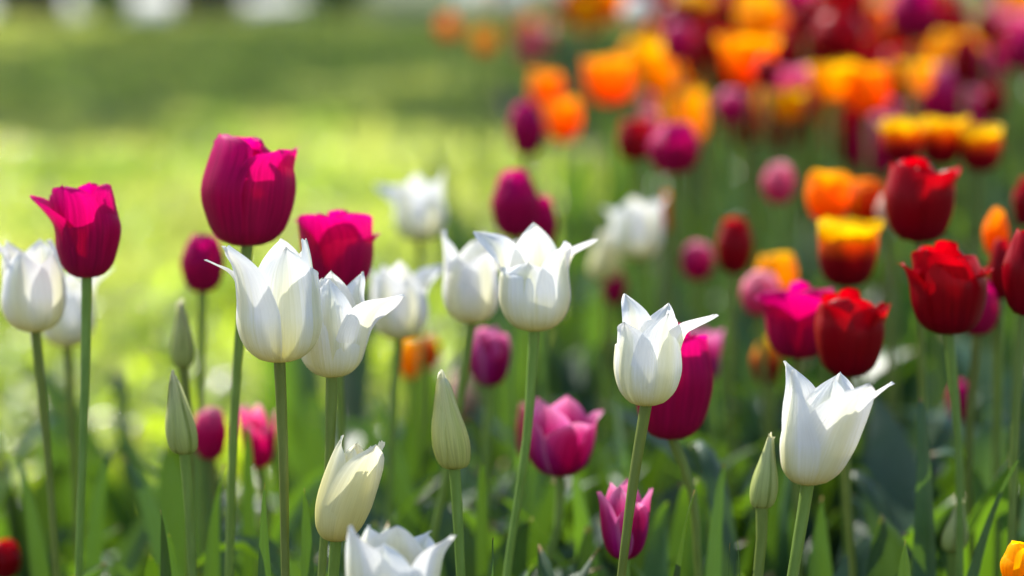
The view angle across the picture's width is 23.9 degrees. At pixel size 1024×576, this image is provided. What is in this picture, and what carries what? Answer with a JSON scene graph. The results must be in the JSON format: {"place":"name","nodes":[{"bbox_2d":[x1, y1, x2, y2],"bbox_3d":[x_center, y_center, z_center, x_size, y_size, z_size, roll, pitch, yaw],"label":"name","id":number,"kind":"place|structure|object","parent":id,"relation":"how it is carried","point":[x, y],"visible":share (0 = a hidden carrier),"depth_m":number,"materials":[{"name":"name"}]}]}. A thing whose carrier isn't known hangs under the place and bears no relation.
{"place":"outdoors","nodes":[
{"label":"outdoors","id":0,"kind":"place"},
{"bbox_2d":[66,0,315,14],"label":"gravel path","id":1,"kind":"structure","parent":0,"point":[155,7],"depth_m":23.01,"materials":[{"name":"white gravel"}]},
{"bbox_2d":[0,0,995,483],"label":"ground","id":2,"kind":"structure","parent":0,"point":[400,8],"depth_m":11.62,"materials":[{"name":"green plant"}]},
{"bbox_2d":[0,0,66,21],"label":"deciduous tree","id":3,"kind":"object","parent":2,"relation":"on","point":[40,8],"visible":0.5,"depth_m":19.03,"materials":[{"name":"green plant"}]},
{"bbox_2d":[173,0,243,18],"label":"deciduous tree","id":4,"kind":"object","parent":2,"relation":"on","point":[216,8],"visible":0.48,"depth_m":19.63,"materials":[{"name":"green plant"}]},
{"bbox_2d":[0,133,611,567],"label":"lawn grass","id":5,"kind":"structure","parent":2,"relation":"on","point":[139,277],"depth_m":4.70,"materials":[{"name":"green plant"}]},
{"bbox_2d":[419,15,464,311],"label":"orange tulip","id":6,"kind":"object","parent":2,"relation":"on","point":[448,26],"visible":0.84,"depth_m":3.80,"materials":[{"name":"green plant"}]},
{"bbox_2d":[453,0,492,238],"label":"white tulip","id":7,"kind":"object","parent":2,"relation":"on","point":[472,12],"visible":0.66,"depth_m":3.70,"materials":[{"name":"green plant"}]},
{"bbox_2d":[516,23,551,188],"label":"pale pink tulip","id":8,"kind":"object","parent":2,"relation":"on","point":[529,43],"visible":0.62,"depth_m":3.87,"materials":[{"name":"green plant"}]},
{"bbox_2d":[373,75,685,512],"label":"flower bed soil","id":9,"kind":"structure","parent":0,"point":[506,104],"depth_m":8.04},
{"bbox_2d":[29,182,120,575],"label":"magenta tulip","id":10,"kind":"object","parent":9,"relation":"on","point":[85,220],"visible":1,"depth_m":1.23,"materials":[{"name":"pink plant"}]},
{"bbox_2d":[42,266,112,575],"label":"white tulip","id":11,"kind":"object","parent":9,"relation":"on","point":[64,332],"visible":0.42,"depth_m":1.50,"materials":[{"name":"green plant"}]},
{"bbox_2d":[0,238,158,575],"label":"white tulip","id":12,"kind":"object","parent":9,"relation":"on","point":[33,297],"visible":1,"depth_m":1.28,"materials":[{"name":"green plant"}]},
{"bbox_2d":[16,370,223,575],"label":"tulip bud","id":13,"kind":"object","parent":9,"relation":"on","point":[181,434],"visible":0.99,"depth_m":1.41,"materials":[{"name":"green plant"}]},
{"bbox_2d":[171,298,194,575],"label":"tulip bud","id":14,"kind":"object","parent":9,"relation":"on","point":[182,349],"visible":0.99,"depth_m":1.35,"materials":[{"name":"green plant"}]},
{"bbox_2d":[158,234,224,575],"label":"magenta tulip","id":15,"kind":"object","parent":9,"relation":"on","point":[202,277],"visible":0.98,"depth_m":1.50,"materials":[{"name":"green plant"}]},
{"bbox_2d":[194,406,227,575],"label":"pink tulip","id":16,"kind":"object","parent":9,"relation":"on","point":[211,428],"visible":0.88,"depth_m":1.50,"materials":[{"name":"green plant"}]},
{"bbox_2d":[160,238,322,575],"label":"white tulip","id":17,"kind":"object","parent":9,"relation":"on","point":[279,316],"visible":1,"depth_m":1.13,"materials":[{"name":"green plant"}]},
{"bbox_2d":[201,133,298,575],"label":"magenta tulip","id":18,"kind":"object","parent":9,"relation":"on","point":[248,189],"visible":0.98,"depth_m":1.24,"materials":[{"name":"pink plant"}]},
{"bbox_2d":[294,209,379,575],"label":"magenta tulip","id":19,"kind":"object","parent":9,"relation":"on","point":[341,245],"visible":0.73,"depth_m":1.29,"materials":[{"name":"pink plant"}]},
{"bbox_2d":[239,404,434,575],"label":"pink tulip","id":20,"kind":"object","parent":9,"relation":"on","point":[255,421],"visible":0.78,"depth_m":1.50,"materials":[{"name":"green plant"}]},
{"bbox_2d":[315,435,384,575],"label":"cream tulip","id":21,"kind":"object","parent":9,"relation":"on","point":[348,487],"visible":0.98,"depth_m":1.14,"materials":[{"name":"beige plant"}]},
{"bbox_2d":[242,271,488,575],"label":"white tulip","id":22,"kind":"object","parent":9,"relation":"on","point":[351,317],"visible":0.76,"depth_m":1.19,"materials":[{"name":"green plant"}]},
{"bbox_2d":[345,525,456,575],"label":"white tulip","id":23,"kind":"object","parent":9,"relation":"on","point":[397,550],"visible":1,"depth_m":1.04,"materials":[{"name":"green plant"}]},
{"bbox_2d":[371,260,443,534],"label":"white tulip","id":24,"kind":"object","parent":9,"relation":"on","point":[406,317],"visible":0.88,"depth_m":1.45,"materials":[{"name":"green plant"}]},
{"bbox_2d":[374,338,440,510],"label":"tulip","id":25,"kind":"object","parent":9,"relation":"on","point":[409,372],"visible":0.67,"depth_m":1.84,"materials":[{"name":"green plant"}]},
{"bbox_2d":[374,170,446,507],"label":"white tulip","id":26,"kind":"object","parent":9,"relation":"on","point":[420,213],"visible":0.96,"depth_m":1.77,"materials":[{"name":"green plant"}]},
{"bbox_2d":[379,336,495,526],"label":"orange tulip","id":27,"kind":"object","parent":9,"relation":"on","point":[431,352],"visible":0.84,"depth_m":1.90,"materials":[{"name":"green plant"}]},
{"bbox_2d":[418,326,510,575],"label":"pink tulip","id":28,"kind":"object","parent":9,"relation":"on","point":[490,359],"visible":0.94,"depth_m":1.49,"materials":[{"name":"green plant"}]},
{"bbox_2d":[430,229,517,544],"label":"white tulip","id":29,"kind":"object","parent":9,"relation":"on","point":[471,288],"visible":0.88,"depth_m":1.35,"materials":[{"name":"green plant"}]},
{"bbox_2d":[451,28,555,325],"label":"tulip","id":30,"kind":"object","parent":9,"relation":"on","point":[484,40],"visible":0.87,"depth_m":3.40,"materials":[{"name":"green plant"}]},
{"bbox_2d":[476,99,544,483],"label":"magenta tulip","id":31,"kind":"object","parent":9,"relation":"on","point":[526,126],"visible":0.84,"depth_m":2.04,"materials":[{"name":"purple plant"}]},
{"bbox_2d":[0,15,1023,575],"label":"tulip foliage","id":32,"kind":"object","parent":9,"relation":"on","point":[884,465],"visible":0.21,"depth_m":1.91,"materials":[{"name":"green plant"}]},
{"bbox_2d":[431,370,599,575],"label":"tulip bud","id":33,"kind":"object","parent":9,"relation":"on","point":[451,444],"visible":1,"depth_m":1.18,"materials":[{"name":"green plant"}]},
{"bbox_2d":[491,195,557,539],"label":"magenta tulip","id":34,"kind":"object","parent":9,"relation":"on","point":[546,222],"visible":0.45,"depth_m":1.66,"materials":[{"name":"green plant"}]},
{"bbox_2d":[465,168,585,550],"bbox_3d":[0.006,0.158,1.646,0.046,0.480,0.081,-7,11,-39],"label":"magenta tulip","id":35,"kind":"object","parent":9,"relation":"on","point":[514,204],"visible":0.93,"depth_m":1.61,"materials":[{"name":"purple plant"}]},
{"bbox_2d":[505,402,554,569],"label":"tulip","id":36,"kind":"object","parent":9,"relation":"on","point":[538,505],"visible":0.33,"depth_m":1.56,"materials":[{"name":"green plant"}]},
{"bbox_2d":[473,222,597,575],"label":"white tulip","id":37,"kind":"object","parent":9,"relation":"on","point":[534,262],"visible":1,"depth_m":1.23,"materials":[{"name":"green plant"}]},
{"bbox_2d":[493,395,603,575],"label":"pink tulip","id":38,"kind":"object","parent":9,"relation":"on","point":[563,436],"visible":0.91,"depth_m":1.35,"materials":[{"name":"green plant"}]},
{"bbox_2d":[530,71,589,340],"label":"orange tulip","id":39,"kind":"object","parent":9,"relation":"on","point":[546,86],"visible":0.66,"depth_m":2.59,"materials":[{"name":"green plant"}]},
{"bbox_2d":[544,97,582,387],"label":"orange tulip","id":40,"kind":"object","parent":9,"relation":"on","point":[563,117],"visible":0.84,"depth_m":2.29,"materials":[{"name":"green plant"}]},
{"bbox_2d":[570,0,615,256],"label":"tulip","id":41,"kind":"object","parent":9,"relation":"on","point":[586,18],"visible":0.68,"depth_m":3.88,"materials":[{"name":"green plant"}]},
{"bbox_2d":[554,56,633,389],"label":"orange tulip","id":42,"kind":"object","parent":9,"relation":"on","point":[609,82],"visible":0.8,"depth_m":2.38,"materials":[{"name":"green plant"}]},
{"bbox_2d":[578,119,651,461],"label":"red tulip","id":43,"kind":"object","parent":9,"relation":"on","point":[633,137],"visible":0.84,"depth_m":1.94,"materials":[{"name":"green plant"}]},
{"bbox_2d":[580,0,654,294],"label":"white tulip","id":44,"kind":"object","parent":9,"relation":"on","point":[637,14],"visible":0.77,"depth_m":2.99,"materials":[{"name":"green plant"}]},
{"bbox_2d":[597,478,653,575],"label":"pink tulip","id":45,"kind":"object","parent":9,"relation":"on","point":[612,505],"visible":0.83,"depth_m":1.23,"materials":[{"name":"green plant"}]},
{"bbox_2d":[537,293,718,575],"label":"white tulip","id":46,"kind":"object","parent":9,"relation":"on","point":[647,362],"visible":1,"depth_m":1.14,"materials":[{"name":"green plant"}]},
{"bbox_2d":[546,230,727,453],"bbox_3d":[0.089,0.155,1.927,0.158,0.407,0.085,2,9,17],"label":"white tulip","id":47,"kind":"object","parent":9,"relation":"on","point":[605,264],"visible":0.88,"depth_m":1.89,"materials":[{"name":"beige plant"}]},
{"bbox_2d":[618,35,683,319],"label":"yellow tulip","id":48,"kind":"object","parent":9,"relation":"on","point":[655,66],"visible":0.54,"depth_m":2.57,"materials":[{"name":"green plant"}]},
{"bbox_2d":[608,122,699,486],"bbox_3d":[0.118,0.115,1.900,0.043,0.495,0.156,-2,8,-14],"label":"magenta tulip","id":49,"kind":"object","parent":9,"relation":"on","point":[673,150],"visible":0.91,"depth_m":1.84,"materials":[{"name":"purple plant"}]},
{"bbox_2d":[602,269,713,484],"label":"magenta tulip","id":50,"kind":"object","parent":9,"relation":"on","point":[614,289],"visible":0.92,"depth_m":1.90,"materials":[{"name":"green plant"}]},
{"bbox_2d":[600,196,735,478],"bbox_3d":[0.108,0.151,1.848,0.072,0.437,0.118,-4,9,-29],"label":"white tulip","id":51,"kind":"object","parent":9,"relation":"on","point":[636,233],"visible":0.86,"depth_m":1.84,"materials":[{"name":"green plant"}]},
{"bbox_2d":[640,88,706,311],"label":"tulip","id":52,"kind":"object","parent":9,"relation":"on","point":[692,107],"visible":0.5,"depth_m":2.60,"materials":[{"name":"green plant"}]},
{"bbox_2d":[637,323,712,575],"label":"magenta tulip","id":53,"kind":"object","parent":9,"relation":"on","point":[678,414],"visible":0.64,"depth_m":1.26,"materials":[{"name":"pink plant"}]},
{"bbox_2d":[662,20,704,327],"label":"tulip","id":54,"kind":"object","parent":9,"relation":"on","point":[677,41],"visible":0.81,"depth_m":2.49,"materials":[{"name":"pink plant"}]},
{"bbox_2d":[653,0,745,218],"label":"red tulip","id":55,"kind":"object","parent":9,"relation":"on","point":[687,12],"visible":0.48,"depth_m":3.11,"materials":[{"name":"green plant"}]},
{"bbox_2d":[683,28,731,326],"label":"red tulip","id":56,"kind":"object","parent":9,"relation":"on","point":[694,66],"visible":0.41,"depth_m":2.70,"materials":[{"name":"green plant"}]},
{"bbox_2d":[680,241,761,491],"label":"pink tulip","id":57,"kind":"object","parent":9,"relation":"on","point":[697,260],"visible":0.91,"depth_m":1.84,"materials":[{"name":"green plant"}]},
{"bbox_2d":[690,325,755,575],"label":"pink tulip","id":58,"kind":"object","parent":9,"relation":"on","point":[714,340],"visible":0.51,"depth_m":1.60,"materials":[{"name":"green plant"}]},
{"bbox_2d":[670,0,787,355],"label":"yellow tulip","id":59,"kind":"object","parent":9,"relation":"on","point":[768,16],"visible":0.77,"depth_m":2.58,"materials":[{"name":"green plant"}]},
{"bbox_2d":[712,89,748,447],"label":"pink tulip","id":60,"kind":"object","parent":9,"relation":"on","point":[731,106],"visible":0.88,"depth_m":2.20,"materials":[{"name":"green plant"}]},
{"bbox_2d":[716,217,755,561],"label":"red tulip","id":61,"kind":"object","parent":9,"relation":"on","point":[734,245],"visible":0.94,"depth_m":1.69,"materials":[{"name":"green plant"}]},
{"bbox_2d":[719,94,760,309],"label":"red tulip","id":62,"kind":"object","parent":9,"relation":"on","point":[739,136],"visible":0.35,"depth_m":2.68,"materials":[{"name":"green plant"}]},
{"bbox_2d":[714,0,778,323],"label":"yellow tulip","id":63,"kind":"object","parent":9,"relation":"on","point":[744,25],"visible":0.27,"depth_m":2.73,"materials":[{"name":"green plant"}]},
{"bbox_2d":[715,32,780,327],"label":"orange tulip","id":64,"kind":"object","parent":9,"relation":"on","point":[741,56],"visible":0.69,"depth_m":2.33,"materials":[{"name":"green plant"}]},
{"bbox_2d":[695,19,806,325],"bbox_3d":[0.198,0.008,2.438,0.121,0.557,0.165,-6,10,-34],"label":"red tulip","id":65,"kind":"object","parent":9,"relation":"on","point":[707,50],"visible":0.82,"depth_m":2.40,"materials":[{"name":"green plant"}]},
{"bbox_2d":[728,432,777,575],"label":"tulip bud","id":66,"kind":"object","parent":9,"relation":"on","point":[763,491],"visible":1,"depth_m":1.12,"materials":[{"name":"green plant"}]},
{"bbox_2d":[740,270,780,575],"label":"pink tulip","id":67,"kind":"object","parent":9,"relation":"on","point":[755,284],"visible":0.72,"depth_m":1.65,"materials":[{"name":"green plant"}]},
{"bbox_2d":[742,336,784,517],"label":"yellow tulip","id":68,"kind":"object","parent":9,"relation":"on","point":[773,359],"visible":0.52,"depth_m":1.69,"materials":[{"name":"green plant"}]},
{"bbox_2d":[754,56,778,254],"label":"red tulip","id":69,"kind":"object","parent":9,"relation":"on","point":[766,72],"visible":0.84,"depth_m":2.20,"materials":[{"name":"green plant"}]},
{"bbox_2d":[756,253,796,463],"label":"yellow tulip","id":70,"kind":"object","parent":9,"relation":"on","point":[782,267],"visible":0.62,"depth_m":1.71,"materials":[{"name":"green plant"}]},
{"bbox_2d":[762,160,794,253],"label":"pink tulip","id":71,"kind":"object","parent":9,"relation":"on","point":[778,182],"visible":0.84,"depth_m":1.89,"materials":[{"name":"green plant"}]},
{"bbox_2d":[673,361,894,575],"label":"white tulip","id":72,"kind":"object","parent":9,"relation":"on","point":[823,424],"visible":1,"depth_m":1.12,"materials":[{"name":"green plant"}]},
{"bbox_2d":[760,66,814,362],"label":"hot pink tulip","id":73,"kind":"object","parent":9,"relation":"on","point":[796,77],"visible":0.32,"depth_m":2.48,"materials":[{"name":"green plant"}]},
{"bbox_2d":[753,280,833,575],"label":"magenta tulip","id":74,"kind":"object","parent":9,"relation":"on","point":[790,312],"visible":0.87,"depth_m":1.38,"materials":[{"name":"pink plant"}]},
{"bbox_2d":[775,26,817,264],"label":"red tulip","id":75,"kind":"object","parent":9,"relation":"on","point":[788,52],"visible":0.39,"depth_m":2.65,"materials":[{"name":"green plant"}]},
{"bbox_2d":[757,170,850,515],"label":"orange tulip","id":76,"kind":"object","parent":9,"relation":"on","point":[827,194],"visible":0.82,"depth_m":1.69,"materials":[{"name":"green plant"}]},
{"bbox_2d":[792,0,817,287],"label":"red tulip","id":77,"kind":"object","parent":9,"relation":"on","point":[804,17],"visible":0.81,"depth_m":2.50,"materials":[{"name":"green plant"}]},
{"bbox_2d":[752,216,884,568],"bbox_3d":[0.193,0.181,1.551,0.080,0.463,0.144,0,8,0],"label":"yellow tulip","id":78,"kind":"object","parent":9,"relation":"on","point":[848,251],"visible":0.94,"depth_m":1.46,"materials":[{"name":"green plant"}]},
{"bbox_2d":[769,88,879,371],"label":"yellow tulip","id":79,"kind":"object","parent":9,"relation":"on","point":[788,104],"visible":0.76,"depth_m":2.29,"materials":[{"name":"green plant"}]},
{"bbox_2d":[807,61,854,288],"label":"yellow tulip","id":80,"kind":"object","parent":9,"relation":"on","point":[829,83],"visible":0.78,"depth_m":2.19,"materials":[{"name":"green plant"}]},
{"bbox_2d":[810,12,865,293],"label":"red tulip","id":81,"kind":"object","parent":9,"relation":"on","point":[837,37],"visible":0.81,"depth_m":2.28,"materials":[{"name":"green plant"}]},
{"bbox_2d":[734,178,947,456],"bbox_3d":[0.237,0.153,1.746,0.155,0.463,0.050,4,9,25],"label":"orange tulip","id":82,"kind":"object","parent":9,"relation":"on","point":[866,194],"visible":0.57,"depth_m":1.71,"materials":[{"name":"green plant"}]},
{"bbox_2d":[814,287,890,575],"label":"red tulip","id":83,"kind":"object","parent":9,"relation":"on","point":[849,329],"visible":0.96,"depth_m":1.31,"materials":[{"name":"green plant"}]},
{"bbox_2d":[821,104,883,302],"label":"red tulip","id":84,"kind":"object","parent":9,"relation":"on","point":[852,121],"visible":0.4,"depth_m":2.50,"materials":[{"name":"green plant"}]},
{"bbox_2d":[847,64,889,178],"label":"orange tulip","id":85,"kind":"object","parent":9,"relation":"on","point":[868,92],"visible":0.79,"depth_m":2.18,"materials":[{"name":"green plant"}]},
{"bbox_2d":[853,113,903,325],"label":"hot pink tulip","id":86,"kind":"object","parent":9,"relation":"on","point":[879,163],"visible":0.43,"depth_m":2.50,"materials":[{"name":"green plant"}]},
{"bbox_2d":[866,117,926,423],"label":"yellow tulip","id":87,"kind":"object","parent":9,"relation":"on","point":[901,138],"visible":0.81,"depth_m":1.79,"materials":[{"name":"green plant"}]},
{"bbox_2d":[822,194,974,506],"bbox_3d":[0.273,0.162,1.700,0.056,0.457,0.144,-6,10,-35],"label":"peach tulip","id":88,"kind":"object","parent":9,"relation":"on","point":[945,484],"visible":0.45,"depth_m":1.68,"materials":[{"name":"green plant"}]},
{"bbox_2d":[878,45,926,283],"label":"tulip","id":89,"kind":"object","parent":9,"relation":"on","point":[890,57],"visible":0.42,"depth_m":2.58,"materials":[{"name":"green plant"}]},
{"bbox_2d":[888,0,938,277],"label":"magenta tulip","id":90,"kind":"object","parent":9,"relation":"on","point":[912,20],"visible":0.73,"depth_m":2.28,"materials":[{"name":"pink plant"}]},
{"bbox_2d":[895,60,934,280],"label":"yellow tulip","id":91,"kind":"object","parent":9,"relation":"on","point":[924,72],"visible":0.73,"depth_m":2.38,"materials":[{"name":"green plant"}]},
{"bbox_2d":[884,157,960,414],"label":"red tulip","id":92,"kind":"object","parent":9,"relation":"on","point":[919,198],"visible":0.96,"depth_m":1.38,"materials":[{"name":"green plant"}]},
{"bbox_2d":[916,115,970,480],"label":"yellow tulip","id":93,"kind":"object","parent":9,"relation":"on","point":[940,145],"visible":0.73,"depth_m":1.81,"materials":[{"name":"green plant"}]},
{"bbox_2d":[918,64,968,239],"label":"hot pink tulip","id":94,"kind":"object","parent":9,"relation":"on","point":[941,97],"visible":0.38,"depth_m":2.54,"materials":[{"name":"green plant"}]},
{"bbox_2d":[899,240,993,575],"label":"red tulip","id":95,"kind":"object","parent":9,"relation":"on","point":[947,280],"visible":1,"depth_m":1.27,"materials":[{"name":"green plant"}]},
{"bbox_2d":[898,397,1023,575],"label":"tulip bud","id":96,"kind":"object","parent":9,"relation":"on","point":[924,559],"visible":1,"depth_m":1.30,"materials":[{"name":"green plant"}]},
{"bbox_2d":[935,281,999,575],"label":"magenta tulip","id":97,"kind":"object","parent":9,"relation":"on","point":[986,324],"visible":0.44,"depth_m":1.42,"materials":[{"name":"green plant"}]},
{"bbox_2d":[958,123,1002,428],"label":"yellow tulip","id":98,"kind":"object","parent":9,"relation":"on","point":[980,147],"visible":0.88,"depth_m":1.79,"materials":[{"name":"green plant"}]},
{"bbox_2d":[950,34,1013,315],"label":"red tulip","id":99,"kind":"object","parent":9,"relation":"on","point":[964,59],"visible":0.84,"depth_m":2.29,"materials":[{"name":"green plant"}]},
{"bbox_2d":[966,84,1006,427],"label":"red tulip","id":100,"kind":"object","parent":9,"relation":"on","point":[992,101],"visible":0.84,"depth_m":2.19,"materials":[{"name":"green plant"}]},
{"bbox_2d":[983,207,1008,481],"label":"peach tulip","id":101,"kind":"object","parent":9,"relation":"on","point":[995,226],"visible":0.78,"depth_m":1.50,"materials":[{"name":"orange plant"}]},
{"bbox_2d":[989,238,1008,575],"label":"red tulip","id":102,"kind":"object","parent":9,"relation":"on","point":[1000,249],"visible":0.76,"depth_m":1.42,"materials":[{"name":"green plant"}]},
{"bbox_2d":[1002,228,1023,546],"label":"red tulip","id":103,"kind":"object","parent":9,"relation":"on","point":[1013,274],"visible":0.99,"depth_m":1.27,"materials":[{"name":"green plant"}]},
{"bbox_2d":[1006,27,1023,180],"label":"red tulip","id":104,"kind":"object","parent":9,"relation":"on","point":[1015,50],"visible":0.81,"depth_m":2.30,"materials":[{"name":"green plant"}]},
{"bbox_2d":[1011,176,1023,536],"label":"red tulip","id":105,"kind":"object","parent":9,"relation":"on","point":[1018,202],"visible":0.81,"depth_m":1.60,"materials":[{"name":"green plant"}]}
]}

